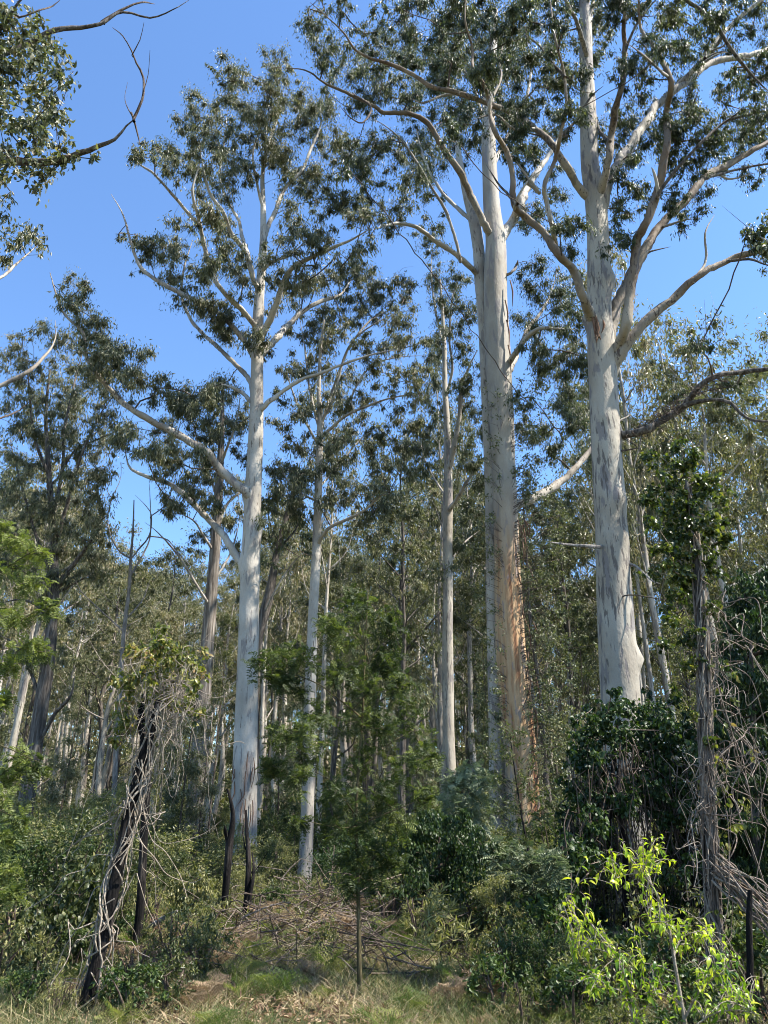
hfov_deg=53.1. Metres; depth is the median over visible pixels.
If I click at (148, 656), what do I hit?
forest gum
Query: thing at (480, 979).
shrub
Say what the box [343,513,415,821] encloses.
forest gum
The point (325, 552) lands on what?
forest gum
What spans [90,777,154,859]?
leafy shrub
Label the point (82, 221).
sky
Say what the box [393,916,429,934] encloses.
fern
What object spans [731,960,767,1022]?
shrub
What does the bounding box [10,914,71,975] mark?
shrub
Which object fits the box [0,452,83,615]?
forest gum
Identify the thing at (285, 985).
fern
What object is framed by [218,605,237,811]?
forest gum
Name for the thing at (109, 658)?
forest gum
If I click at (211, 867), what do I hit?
leafy shrub
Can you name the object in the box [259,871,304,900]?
shrub
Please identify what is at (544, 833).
wattle shrub
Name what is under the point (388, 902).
fern
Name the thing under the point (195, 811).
gum sapling
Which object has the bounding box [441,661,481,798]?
gum sapling
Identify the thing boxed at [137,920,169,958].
shrub
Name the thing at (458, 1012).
grass
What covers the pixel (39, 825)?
leafy shrub
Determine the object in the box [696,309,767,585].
forest gum
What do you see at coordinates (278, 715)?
forest gum
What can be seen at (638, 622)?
forest gum
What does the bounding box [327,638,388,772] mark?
forest gum
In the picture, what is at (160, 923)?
shrub
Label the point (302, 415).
gum tree
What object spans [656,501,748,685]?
forest gum
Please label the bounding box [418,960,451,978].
fern
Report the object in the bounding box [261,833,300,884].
leafy shrub
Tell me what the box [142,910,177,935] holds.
dead branch
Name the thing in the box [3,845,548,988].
fallen sticks
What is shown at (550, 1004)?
fern
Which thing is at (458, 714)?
forest gum
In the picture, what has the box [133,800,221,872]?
leafy shrub
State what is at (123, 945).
fern
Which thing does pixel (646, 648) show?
forest gum
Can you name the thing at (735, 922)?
shrub
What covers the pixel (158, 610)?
forest gum
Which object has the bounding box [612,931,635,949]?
fern
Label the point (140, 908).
charred trunk
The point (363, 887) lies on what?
dark shrub
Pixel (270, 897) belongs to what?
shrub
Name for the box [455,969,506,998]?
fern
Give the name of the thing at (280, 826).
leafy shrub
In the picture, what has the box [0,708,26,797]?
gum sapling
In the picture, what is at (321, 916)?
fern
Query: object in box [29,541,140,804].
forest gum
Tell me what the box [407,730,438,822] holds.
gum sapling
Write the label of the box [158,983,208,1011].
fern
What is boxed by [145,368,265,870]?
gum tree
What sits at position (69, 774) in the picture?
gum sapling
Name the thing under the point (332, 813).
wattle shrub
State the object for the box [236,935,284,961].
fern
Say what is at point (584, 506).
forest gum
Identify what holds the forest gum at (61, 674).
on the ground at (296, 1011)
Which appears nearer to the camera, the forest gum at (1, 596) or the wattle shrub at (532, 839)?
the wattle shrub at (532, 839)
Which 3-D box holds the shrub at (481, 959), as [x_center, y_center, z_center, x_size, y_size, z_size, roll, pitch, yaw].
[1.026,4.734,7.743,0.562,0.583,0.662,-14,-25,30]
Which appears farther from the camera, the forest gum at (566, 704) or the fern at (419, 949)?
the forest gum at (566, 704)
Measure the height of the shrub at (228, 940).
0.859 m
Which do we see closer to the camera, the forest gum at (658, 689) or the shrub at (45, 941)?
the shrub at (45, 941)
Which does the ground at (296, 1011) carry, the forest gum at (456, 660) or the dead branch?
the forest gum at (456, 660)
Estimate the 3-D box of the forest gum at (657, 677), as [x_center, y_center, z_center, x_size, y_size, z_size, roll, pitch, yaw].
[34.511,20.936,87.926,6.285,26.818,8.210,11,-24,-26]
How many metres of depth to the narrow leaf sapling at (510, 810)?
10.98 m
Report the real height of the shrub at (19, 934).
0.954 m
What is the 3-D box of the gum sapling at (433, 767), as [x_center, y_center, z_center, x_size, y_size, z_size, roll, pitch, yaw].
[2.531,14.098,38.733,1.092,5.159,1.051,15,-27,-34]
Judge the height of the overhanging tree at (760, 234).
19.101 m
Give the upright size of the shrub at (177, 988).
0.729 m
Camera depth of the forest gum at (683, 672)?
72.62 m
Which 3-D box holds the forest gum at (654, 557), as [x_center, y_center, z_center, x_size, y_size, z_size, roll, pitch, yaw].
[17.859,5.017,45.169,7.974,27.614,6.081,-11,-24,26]
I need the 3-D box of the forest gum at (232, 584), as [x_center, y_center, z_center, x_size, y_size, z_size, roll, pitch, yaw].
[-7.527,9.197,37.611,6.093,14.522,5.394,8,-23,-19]
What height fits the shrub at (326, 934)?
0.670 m
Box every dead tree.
[73,462,199,845]
[257,462,322,775]
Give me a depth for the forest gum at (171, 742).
28.58 m
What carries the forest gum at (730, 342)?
on the ground at (296, 1011)
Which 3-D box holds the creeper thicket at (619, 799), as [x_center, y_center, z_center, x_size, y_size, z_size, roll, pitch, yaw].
[3.682,4.615,11.627,2.882,4.524,5.016,-8,-23,20]
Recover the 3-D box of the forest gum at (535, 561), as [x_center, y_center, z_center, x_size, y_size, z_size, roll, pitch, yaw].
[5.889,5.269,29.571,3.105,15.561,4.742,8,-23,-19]
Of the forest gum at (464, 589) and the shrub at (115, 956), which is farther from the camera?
the forest gum at (464, 589)
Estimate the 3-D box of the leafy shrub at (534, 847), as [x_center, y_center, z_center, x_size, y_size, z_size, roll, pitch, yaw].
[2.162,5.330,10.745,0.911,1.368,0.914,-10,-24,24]
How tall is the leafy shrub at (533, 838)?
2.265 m
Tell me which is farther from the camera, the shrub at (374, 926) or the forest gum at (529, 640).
the forest gum at (529, 640)
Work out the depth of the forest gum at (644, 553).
33.58 m
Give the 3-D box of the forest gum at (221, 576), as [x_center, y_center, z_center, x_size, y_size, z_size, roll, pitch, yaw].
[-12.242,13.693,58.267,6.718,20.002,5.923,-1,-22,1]
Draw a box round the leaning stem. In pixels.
[76,691,161,1022]
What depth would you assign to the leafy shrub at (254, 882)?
14.45 m
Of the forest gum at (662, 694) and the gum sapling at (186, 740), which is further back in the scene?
the forest gum at (662, 694)
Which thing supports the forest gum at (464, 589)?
on the ground at (296, 1011)
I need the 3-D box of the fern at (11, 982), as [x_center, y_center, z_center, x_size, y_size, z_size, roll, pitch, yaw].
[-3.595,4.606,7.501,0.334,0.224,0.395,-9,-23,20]
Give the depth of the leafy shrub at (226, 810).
37.21 m
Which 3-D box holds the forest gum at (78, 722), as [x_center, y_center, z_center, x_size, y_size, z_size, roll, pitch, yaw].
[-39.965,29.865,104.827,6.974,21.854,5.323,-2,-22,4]
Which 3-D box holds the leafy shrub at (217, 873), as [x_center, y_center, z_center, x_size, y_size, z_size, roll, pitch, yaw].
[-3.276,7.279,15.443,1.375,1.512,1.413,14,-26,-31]
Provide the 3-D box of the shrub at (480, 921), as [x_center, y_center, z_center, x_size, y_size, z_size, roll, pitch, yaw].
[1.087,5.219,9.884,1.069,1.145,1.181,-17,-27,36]
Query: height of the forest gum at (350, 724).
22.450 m
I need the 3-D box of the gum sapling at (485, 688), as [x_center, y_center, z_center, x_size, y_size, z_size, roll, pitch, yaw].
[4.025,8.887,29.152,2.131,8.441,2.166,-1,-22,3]
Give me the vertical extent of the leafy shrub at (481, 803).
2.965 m
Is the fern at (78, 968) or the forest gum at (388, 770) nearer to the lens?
the fern at (78, 968)
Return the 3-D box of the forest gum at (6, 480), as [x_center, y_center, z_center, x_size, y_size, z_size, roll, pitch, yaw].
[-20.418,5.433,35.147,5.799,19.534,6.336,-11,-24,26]
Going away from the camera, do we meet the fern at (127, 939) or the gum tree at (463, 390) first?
the fern at (127, 939)
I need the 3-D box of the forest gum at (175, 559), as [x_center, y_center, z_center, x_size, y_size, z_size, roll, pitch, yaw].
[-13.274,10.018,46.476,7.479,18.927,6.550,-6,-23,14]
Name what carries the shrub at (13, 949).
on the ground at (296, 1011)
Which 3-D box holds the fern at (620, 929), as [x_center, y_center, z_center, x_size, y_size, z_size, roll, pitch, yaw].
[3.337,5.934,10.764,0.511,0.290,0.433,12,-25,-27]
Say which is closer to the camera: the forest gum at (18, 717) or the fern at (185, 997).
the fern at (185, 997)
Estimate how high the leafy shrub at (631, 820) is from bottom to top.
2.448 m
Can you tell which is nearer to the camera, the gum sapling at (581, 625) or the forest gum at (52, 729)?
the gum sapling at (581, 625)
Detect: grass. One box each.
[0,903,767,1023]
[0,922,767,1023]
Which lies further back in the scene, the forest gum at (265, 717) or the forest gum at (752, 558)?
the forest gum at (752, 558)
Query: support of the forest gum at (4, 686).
on the ground at (296, 1011)
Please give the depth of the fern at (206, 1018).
6.22 m
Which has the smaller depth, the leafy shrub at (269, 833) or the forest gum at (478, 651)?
the leafy shrub at (269, 833)
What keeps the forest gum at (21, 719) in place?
on the ground at (296, 1011)
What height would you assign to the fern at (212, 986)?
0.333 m
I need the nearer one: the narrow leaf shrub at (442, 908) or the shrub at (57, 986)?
the shrub at (57, 986)
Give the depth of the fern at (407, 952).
8.90 m
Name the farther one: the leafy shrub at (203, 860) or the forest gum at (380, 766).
the forest gum at (380, 766)
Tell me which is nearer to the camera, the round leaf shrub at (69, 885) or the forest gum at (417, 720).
the round leaf shrub at (69, 885)
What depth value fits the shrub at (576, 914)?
10.90 m
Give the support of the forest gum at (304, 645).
on the ground at (296, 1011)
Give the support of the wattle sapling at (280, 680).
on the ground at (296, 1011)
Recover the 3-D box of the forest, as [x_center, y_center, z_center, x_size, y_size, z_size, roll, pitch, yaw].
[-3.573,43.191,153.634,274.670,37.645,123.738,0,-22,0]
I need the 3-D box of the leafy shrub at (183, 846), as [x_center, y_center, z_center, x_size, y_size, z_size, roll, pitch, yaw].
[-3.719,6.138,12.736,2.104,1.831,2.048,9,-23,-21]
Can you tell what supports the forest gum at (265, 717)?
on the ground at (296, 1011)
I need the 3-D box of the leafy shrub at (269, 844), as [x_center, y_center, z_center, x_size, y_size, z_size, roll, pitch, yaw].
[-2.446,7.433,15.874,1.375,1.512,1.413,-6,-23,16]
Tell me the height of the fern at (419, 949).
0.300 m
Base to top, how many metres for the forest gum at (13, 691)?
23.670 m
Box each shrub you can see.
[0,776,41,837]
[0,799,135,933]
[0,811,53,911]
[0,877,53,949]
[0,905,60,976]
[0,927,13,948]
[0,941,76,1004]
[0,963,56,1015]
[1,939,51,972]
[4,794,37,824]
[7,805,135,922]
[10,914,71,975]
[12,898,64,938]
[13,852,116,967]
[15,810,112,897]
[17,845,155,910]
[20,810,101,892]
[21,802,72,885]
[30,788,68,835]
[33,966,79,1019]
[44,977,84,1009]
[50,801,117,864]
[52,920,114,980]
[64,788,123,857]
[64,792,91,827]
[78,785,126,842]
[85,943,133,982]
[88,954,178,1021]
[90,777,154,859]
[95,964,141,1010]
[99,831,193,919]
[101,778,129,811]
[102,939,160,986]
[104,826,164,867]
[108,910,149,947]
[113,878,137,928]
[117,909,148,930]
[120,823,218,909]
[120,919,147,937]
[122,877,170,932]
[123,824,219,912]
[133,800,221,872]
[135,793,210,860]
[136,937,209,1013]
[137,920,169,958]
[141,947,176,994]
[143,932,215,990]
[144,902,193,962]
[145,907,184,937]
[151,778,185,851]
[159,902,242,977]
[166,869,234,921]
[168,890,224,941]
[170,919,228,981]
[179,905,220,944]
[188,834,258,893]
[189,832,225,876]
[194,849,223,884]
[205,830,224,865]
[207,865,259,904]
[210,805,229,836]
[211,819,264,899]
[217,812,229,837]
[232,833,299,887]
[233,870,269,900]
[234,864,269,905]
[252,884,294,908]
[253,876,303,902]
[257,774,322,873]
[257,793,339,883]
[257,810,297,860]
[257,815,281,873]
[258,859,274,879]
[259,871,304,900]
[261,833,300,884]
[270,905,295,937]
[278,870,317,896]
[288,870,304,892]
[294,911,347,955]
[300,829,380,891]
[309,869,344,909]
[312,772,383,875]
[313,827,358,869]
[314,792,351,831]
[322,815,432,899]
[336,793,379,840]
[343,816,382,844]
[351,798,383,827]
[355,922,391,956]
[359,804,455,868]
[361,821,431,898]
[365,862,425,922]
[371,805,414,837]
[373,794,384,826]
[389,807,511,917]
[398,918,427,945]
[399,891,444,954]
[409,874,508,981]
[412,758,501,868]
[427,893,467,948]
[429,890,490,946]
[432,924,466,957]
[436,869,501,941]
[449,953,505,975]
[452,949,507,1003]
[457,832,538,881]
[458,936,479,970]
[463,906,548,983]
[463,945,540,1018]
[466,789,489,823]
[466,951,501,1001]
[469,869,528,956]
[477,823,519,847]
[491,909,572,995]
[501,973,549,1023]
[502,822,562,868]
[503,818,559,871]
[503,883,601,969]
[506,787,600,895]
[512,841,572,929]
[513,951,618,1023]
[515,916,561,956]
[526,948,562,981]
[541,800,575,841]
[542,919,613,1006]
[543,919,657,1012]
[543,960,608,1010]
[552,793,574,819]
[562,908,582,926]
[576,853,627,930]
[584,987,650,1023]
[591,921,688,1011]
[596,792,667,923]
[603,944,635,982]
[609,857,737,926]
[622,890,704,1000]
[638,998,705,1023]
[652,953,752,1023]
[656,929,705,990]
[668,882,767,989]
[682,907,724,933]
[684,978,761,1023]
[718,803,766,914]
[723,915,767,1022]
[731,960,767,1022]
[742,929,767,979]
[747,990,767,1023]
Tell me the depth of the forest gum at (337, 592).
34.37 m
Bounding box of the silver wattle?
[477,834,575,947]
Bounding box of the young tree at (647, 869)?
[560,834,762,1023]
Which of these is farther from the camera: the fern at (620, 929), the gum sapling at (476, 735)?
the gum sapling at (476, 735)
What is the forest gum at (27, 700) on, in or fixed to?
on the ground at (296, 1011)
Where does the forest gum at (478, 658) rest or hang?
on the ground at (296, 1011)
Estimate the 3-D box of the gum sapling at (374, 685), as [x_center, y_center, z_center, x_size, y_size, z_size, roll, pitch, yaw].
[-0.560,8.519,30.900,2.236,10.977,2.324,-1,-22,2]
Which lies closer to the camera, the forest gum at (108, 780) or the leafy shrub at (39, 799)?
the leafy shrub at (39, 799)
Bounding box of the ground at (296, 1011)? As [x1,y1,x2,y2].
[0,808,743,1023]
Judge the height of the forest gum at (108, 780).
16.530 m
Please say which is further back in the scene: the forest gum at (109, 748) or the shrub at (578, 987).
the forest gum at (109, 748)
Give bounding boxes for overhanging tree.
[0,0,188,418]
[740,209,767,264]
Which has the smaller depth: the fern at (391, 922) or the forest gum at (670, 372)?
the fern at (391, 922)
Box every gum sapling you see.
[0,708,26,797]
[0,723,5,755]
[35,673,93,853]
[52,746,75,809]
[116,657,152,804]
[138,692,166,826]
[150,656,213,865]
[153,721,175,825]
[166,688,192,869]
[170,690,222,865]
[204,612,238,848]
[223,732,233,822]
[258,668,304,874]
[290,727,302,814]
[315,749,329,804]
[344,594,390,818]
[344,660,386,805]
[379,683,400,804]
[396,660,441,816]
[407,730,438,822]
[429,740,439,794]
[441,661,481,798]
[461,604,487,739]
[462,635,488,792]
[466,701,489,817]
[474,717,488,766]
[537,723,563,798]
[537,743,550,832]
[562,602,600,816]
[586,666,602,757]
[654,571,720,795]
[687,654,719,795]
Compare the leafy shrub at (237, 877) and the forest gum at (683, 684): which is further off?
the forest gum at (683, 684)
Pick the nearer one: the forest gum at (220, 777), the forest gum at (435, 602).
the forest gum at (220, 777)
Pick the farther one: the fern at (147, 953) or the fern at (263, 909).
the fern at (263, 909)
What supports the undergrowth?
on the ground at (296, 1011)
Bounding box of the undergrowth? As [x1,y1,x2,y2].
[0,839,767,942]
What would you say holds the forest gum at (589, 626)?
on the ground at (296, 1011)
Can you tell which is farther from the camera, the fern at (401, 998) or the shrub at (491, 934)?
the shrub at (491, 934)
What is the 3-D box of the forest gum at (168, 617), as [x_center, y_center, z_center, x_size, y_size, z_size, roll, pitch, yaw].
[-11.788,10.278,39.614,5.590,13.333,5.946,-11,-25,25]
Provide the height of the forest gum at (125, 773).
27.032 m
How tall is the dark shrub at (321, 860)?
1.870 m
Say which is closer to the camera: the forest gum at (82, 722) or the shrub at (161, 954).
the shrub at (161, 954)
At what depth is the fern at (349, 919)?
10.16 m
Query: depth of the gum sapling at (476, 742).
28.89 m
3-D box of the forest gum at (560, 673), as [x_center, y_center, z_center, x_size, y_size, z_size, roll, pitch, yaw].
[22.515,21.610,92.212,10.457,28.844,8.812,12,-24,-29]
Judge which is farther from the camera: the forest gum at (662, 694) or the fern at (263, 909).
the forest gum at (662, 694)
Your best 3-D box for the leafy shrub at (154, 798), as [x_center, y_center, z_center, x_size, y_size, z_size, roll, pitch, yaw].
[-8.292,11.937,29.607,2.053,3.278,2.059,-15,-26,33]
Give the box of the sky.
[0,0,767,804]
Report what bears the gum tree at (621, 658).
on the ground at (296, 1011)
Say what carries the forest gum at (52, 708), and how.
on the ground at (296, 1011)
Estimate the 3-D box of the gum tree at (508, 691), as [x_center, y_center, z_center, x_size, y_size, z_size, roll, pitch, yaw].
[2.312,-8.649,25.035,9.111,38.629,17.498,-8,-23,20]
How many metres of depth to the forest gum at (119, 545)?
58.23 m
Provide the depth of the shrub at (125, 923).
9.69 m
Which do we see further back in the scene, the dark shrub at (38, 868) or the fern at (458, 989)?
the dark shrub at (38, 868)
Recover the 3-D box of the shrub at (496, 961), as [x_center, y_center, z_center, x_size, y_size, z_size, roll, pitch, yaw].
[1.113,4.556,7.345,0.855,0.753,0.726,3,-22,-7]
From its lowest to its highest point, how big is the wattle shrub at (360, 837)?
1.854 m
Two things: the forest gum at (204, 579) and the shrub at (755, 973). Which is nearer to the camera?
the shrub at (755, 973)
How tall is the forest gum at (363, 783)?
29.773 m
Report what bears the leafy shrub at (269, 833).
on the ground at (296, 1011)
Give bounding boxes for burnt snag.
[221,789,234,915]
[242,810,267,920]
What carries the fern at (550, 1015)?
on the ground at (296, 1011)
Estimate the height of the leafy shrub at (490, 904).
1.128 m
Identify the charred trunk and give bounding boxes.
[132,711,151,951]
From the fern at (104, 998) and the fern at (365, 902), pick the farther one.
the fern at (365, 902)
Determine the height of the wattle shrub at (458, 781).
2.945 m
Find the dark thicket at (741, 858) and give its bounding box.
[698,563,767,952]
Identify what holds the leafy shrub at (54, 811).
on the ground at (296, 1011)
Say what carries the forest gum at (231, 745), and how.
on the ground at (296, 1011)
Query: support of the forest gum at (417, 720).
on the ground at (296, 1011)
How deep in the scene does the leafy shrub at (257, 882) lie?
12.16 m
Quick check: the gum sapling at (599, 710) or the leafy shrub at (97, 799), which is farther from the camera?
the gum sapling at (599, 710)
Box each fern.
[0,971,33,989]
[39,965,83,984]
[64,961,104,983]
[94,994,150,1023]
[97,990,111,1006]
[100,962,163,999]
[107,930,132,953]
[114,943,147,960]
[115,926,152,951]
[141,940,200,961]
[142,952,194,987]
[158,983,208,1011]
[169,968,230,1009]
[192,1003,253,1023]
[199,946,241,967]
[206,968,232,981]
[211,916,235,927]
[222,954,268,983]
[224,924,245,935]
[224,927,259,952]
[225,967,276,1003]
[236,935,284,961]
[246,900,277,917]
[246,920,280,936]
[249,965,312,1002]
[263,909,303,934]
[267,899,304,913]
[281,923,306,939]
[292,958,324,982]
[293,929,321,944]
[305,940,351,974]
[307,911,344,936]
[311,984,336,997]
[315,896,339,909]
[319,909,361,923]
[329,892,364,907]
[330,931,353,948]
[335,913,361,932]
[346,1003,413,1023]
[348,898,373,913]
[361,913,404,932]
[364,916,397,942]
[370,918,406,944]
[374,896,399,914]
[378,929,410,950]
[382,937,436,964]
[384,983,429,1015]
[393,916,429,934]
[404,937,436,961]
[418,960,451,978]
[422,973,468,1006]
[435,957,470,986]
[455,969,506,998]
[457,932,491,954]
[457,988,490,1008]
[464,924,498,950]
[467,1011,496,1023]
[532,997,593,1023]
[535,1000,571,1017]
[571,998,602,1015]
[585,1003,630,1023]
[607,923,636,935]
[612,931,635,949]
[637,996,669,1016]
[662,1005,696,1023]
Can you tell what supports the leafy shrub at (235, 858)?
on the ground at (296, 1011)
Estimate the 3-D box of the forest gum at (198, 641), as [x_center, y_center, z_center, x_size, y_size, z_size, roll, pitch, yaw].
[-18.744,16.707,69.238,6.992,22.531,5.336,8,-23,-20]
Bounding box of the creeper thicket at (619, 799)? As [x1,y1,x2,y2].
[546,686,728,938]
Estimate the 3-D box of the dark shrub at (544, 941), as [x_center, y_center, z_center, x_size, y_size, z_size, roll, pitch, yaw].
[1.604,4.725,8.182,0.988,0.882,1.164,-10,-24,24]
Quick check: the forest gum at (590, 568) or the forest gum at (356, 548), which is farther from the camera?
the forest gum at (590, 568)
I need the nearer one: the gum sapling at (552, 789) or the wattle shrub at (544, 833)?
the wattle shrub at (544, 833)
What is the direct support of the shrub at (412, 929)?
on the ground at (296, 1011)
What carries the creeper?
attached to the leaning stem
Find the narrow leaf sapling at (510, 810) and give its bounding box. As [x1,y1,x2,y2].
[477,722,548,888]
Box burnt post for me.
[746,889,755,1023]
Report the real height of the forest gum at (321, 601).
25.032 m
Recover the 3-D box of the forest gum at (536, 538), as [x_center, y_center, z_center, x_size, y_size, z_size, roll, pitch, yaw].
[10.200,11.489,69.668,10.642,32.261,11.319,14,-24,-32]
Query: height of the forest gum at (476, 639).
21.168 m
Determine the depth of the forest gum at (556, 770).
104.95 m
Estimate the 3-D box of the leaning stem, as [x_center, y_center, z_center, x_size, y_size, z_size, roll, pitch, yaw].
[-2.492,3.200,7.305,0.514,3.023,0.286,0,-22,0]
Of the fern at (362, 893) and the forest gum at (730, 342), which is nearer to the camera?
the fern at (362, 893)
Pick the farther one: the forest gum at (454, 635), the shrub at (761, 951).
the forest gum at (454, 635)
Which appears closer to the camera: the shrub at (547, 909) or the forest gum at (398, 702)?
the shrub at (547, 909)
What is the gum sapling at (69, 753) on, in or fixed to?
on the ground at (296, 1011)
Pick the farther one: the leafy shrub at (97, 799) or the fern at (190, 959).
the leafy shrub at (97, 799)
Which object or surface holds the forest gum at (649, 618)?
on the ground at (296, 1011)
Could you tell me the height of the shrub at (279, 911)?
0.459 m
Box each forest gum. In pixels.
[0,357,124,809]
[0,451,124,781]
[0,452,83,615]
[0,457,38,722]
[0,466,19,493]
[0,483,69,692]
[0,501,112,789]
[0,514,22,764]
[0,537,91,810]
[0,598,44,728]
[0,628,30,715]
[0,630,42,751]
[0,684,30,743]
[1,512,24,644]
[7,679,50,771]
[10,636,60,723]
[15,629,43,745]
[16,708,30,799]
[24,543,186,809]
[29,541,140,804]
[30,465,148,650]
[30,636,76,803]
[40,690,58,808]
[42,535,102,670]
[42,703,60,753]
[43,551,157,799]
[47,631,93,790]
[48,608,101,800]
[49,638,90,776]
[49,658,104,813]
[52,576,121,789]
[54,646,94,764]
[57,703,98,759]
[59,554,124,820]
[62,619,110,804]
[66,603,151,796]
[68,560,126,819]
[72,577,173,792]
[74,692,107,804]
[76,643,150,771]
[82,571,156,792]
[83,546,172,808]
[88,520,215,801]
[88,595,191,793]
[105,572,190,783]
[107,569,181,781]
[136,556,177,758]
[148,554,236,778]
[149,571,199,816]
[153,667,186,830]
[161,712,184,792]
[169,583,215,787]
[175,561,213,789]
[179,636,236,741]
[185,555,290,845]
[185,571,260,813]
[192,581,238,841]
[206,556,275,810]
[208,626,237,775]
[210,593,294,789]
[211,640,236,742]
[213,608,269,784]
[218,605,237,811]
[223,465,341,824]
[224,546,306,785]
[233,541,306,792]
[239,529,335,804]
[259,497,312,813]
[259,625,305,797]
[262,602,316,825]
[271,520,389,826]
[271,559,391,818]
[272,535,364,802]
[282,527,346,813]
[283,361,392,859]
[287,562,336,708]
[287,707,302,730]
[289,512,377,808]
[292,541,397,802]
[315,539,390,794]
[318,545,383,804]
[325,477,468,841]
[327,541,409,797]
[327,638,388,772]
[335,413,484,815]
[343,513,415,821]
[352,457,459,796]
[353,561,398,794]
[365,483,453,793]
[369,562,413,809]
[380,500,485,789]
[380,570,464,746]
[380,676,424,732]
[383,657,426,732]
[385,479,482,783]
[386,473,481,727]
[387,569,431,681]
[396,501,486,795]
[397,465,547,794]
[402,343,478,808]
[407,396,485,790]
[409,598,454,782]
[419,556,482,700]
[420,661,435,776]
[428,476,565,638]
[453,635,466,766]
[453,639,486,751]
[453,646,476,783]
[454,511,554,637]
[455,502,573,655]
[455,571,544,709]
[456,609,537,665]
[456,627,487,714]
[475,482,584,746]
[516,465,586,829]
[518,512,558,805]
[519,487,645,791]
[523,520,597,783]
[523,537,589,804]
[525,574,581,786]
[528,488,602,812]
[531,610,558,711]
[532,493,598,781]
[534,652,563,800]
[535,441,661,656]
[537,480,657,679]
[539,376,679,600]
[540,565,600,750]
[542,230,687,776]
[542,432,666,700]
[544,580,595,708]
[545,336,663,702]
[552,668,593,720]
[553,581,598,757]
[556,526,645,765]
[573,336,666,787]
[577,305,767,773]
[579,364,656,855]
[592,528,679,698]
[593,569,678,713]
[622,416,762,739]
[625,406,743,791]
[626,296,767,763]
[633,589,659,712]
[641,492,758,744]
[642,454,749,801]
[643,602,681,693]
[647,323,767,605]
[648,641,678,719]
[654,531,746,768]
[654,605,690,722]
[655,561,730,702]
[655,628,695,747]
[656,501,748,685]
[669,542,760,727]
[677,547,753,705]
[682,387,767,579]
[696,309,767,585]
[715,528,766,665]
[718,422,767,588]
[719,464,767,600]
[728,429,767,555]
[729,477,767,568]
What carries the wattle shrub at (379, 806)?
on the ground at (296, 1011)
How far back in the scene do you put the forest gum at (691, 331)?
37.98 m
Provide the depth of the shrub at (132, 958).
7.59 m
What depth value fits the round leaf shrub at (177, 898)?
11.38 m
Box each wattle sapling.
[0,519,65,913]
[240,582,450,995]
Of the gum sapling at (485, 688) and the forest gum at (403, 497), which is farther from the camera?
the forest gum at (403, 497)
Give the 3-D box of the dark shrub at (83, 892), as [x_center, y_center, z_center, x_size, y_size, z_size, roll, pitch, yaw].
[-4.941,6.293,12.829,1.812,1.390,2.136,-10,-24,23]
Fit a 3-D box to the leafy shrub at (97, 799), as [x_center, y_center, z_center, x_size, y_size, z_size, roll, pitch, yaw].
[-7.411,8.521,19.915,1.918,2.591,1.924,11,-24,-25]
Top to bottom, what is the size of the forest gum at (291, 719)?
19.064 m
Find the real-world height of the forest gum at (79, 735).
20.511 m
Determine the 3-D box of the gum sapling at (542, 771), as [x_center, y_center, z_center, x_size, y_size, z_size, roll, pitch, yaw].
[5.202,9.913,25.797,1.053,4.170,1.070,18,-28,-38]
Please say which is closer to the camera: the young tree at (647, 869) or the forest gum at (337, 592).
the young tree at (647, 869)
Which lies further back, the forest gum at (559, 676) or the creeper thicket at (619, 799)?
the forest gum at (559, 676)
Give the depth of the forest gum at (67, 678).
79.57 m
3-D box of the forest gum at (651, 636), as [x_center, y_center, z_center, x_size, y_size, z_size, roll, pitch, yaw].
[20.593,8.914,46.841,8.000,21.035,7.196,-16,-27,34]
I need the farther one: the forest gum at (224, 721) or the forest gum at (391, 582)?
the forest gum at (224, 721)
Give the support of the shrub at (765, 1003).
on the ground at (296, 1011)
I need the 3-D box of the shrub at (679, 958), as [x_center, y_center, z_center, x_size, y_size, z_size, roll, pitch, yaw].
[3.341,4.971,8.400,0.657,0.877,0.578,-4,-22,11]
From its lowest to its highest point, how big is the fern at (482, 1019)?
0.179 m
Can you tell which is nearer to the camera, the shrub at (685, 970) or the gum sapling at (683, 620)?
the shrub at (685, 970)
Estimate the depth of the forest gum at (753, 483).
47.49 m
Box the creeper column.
[635,431,767,1023]
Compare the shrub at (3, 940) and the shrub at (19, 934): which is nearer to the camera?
the shrub at (19, 934)
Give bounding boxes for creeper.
[24,622,244,1014]
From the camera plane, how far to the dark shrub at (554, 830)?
21.94 m
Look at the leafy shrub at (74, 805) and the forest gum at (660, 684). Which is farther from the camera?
the forest gum at (660, 684)
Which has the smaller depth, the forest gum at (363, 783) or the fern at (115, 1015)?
the fern at (115, 1015)
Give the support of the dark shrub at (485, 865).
on the ground at (296, 1011)
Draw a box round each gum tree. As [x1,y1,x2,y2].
[0,266,149,832]
[47,38,396,887]
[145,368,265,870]
[251,249,458,880]
[276,1,629,871]
[289,0,767,918]
[400,217,484,875]
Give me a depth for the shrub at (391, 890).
10.69 m
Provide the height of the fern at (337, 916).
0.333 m
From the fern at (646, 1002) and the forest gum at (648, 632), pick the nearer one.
the fern at (646, 1002)
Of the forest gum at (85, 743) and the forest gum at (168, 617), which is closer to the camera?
the forest gum at (168, 617)
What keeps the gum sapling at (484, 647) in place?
on the ground at (296, 1011)
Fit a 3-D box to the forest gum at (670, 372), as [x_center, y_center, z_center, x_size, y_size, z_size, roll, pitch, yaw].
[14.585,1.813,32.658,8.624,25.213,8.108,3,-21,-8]
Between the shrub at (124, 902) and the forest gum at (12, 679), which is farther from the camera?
the forest gum at (12, 679)
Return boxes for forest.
[0,624,690,813]
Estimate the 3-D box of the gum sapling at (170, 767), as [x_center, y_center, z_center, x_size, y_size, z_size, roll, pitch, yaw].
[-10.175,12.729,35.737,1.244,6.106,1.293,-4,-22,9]
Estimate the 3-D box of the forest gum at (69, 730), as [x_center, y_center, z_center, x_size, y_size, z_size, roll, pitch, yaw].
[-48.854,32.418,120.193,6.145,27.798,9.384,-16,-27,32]

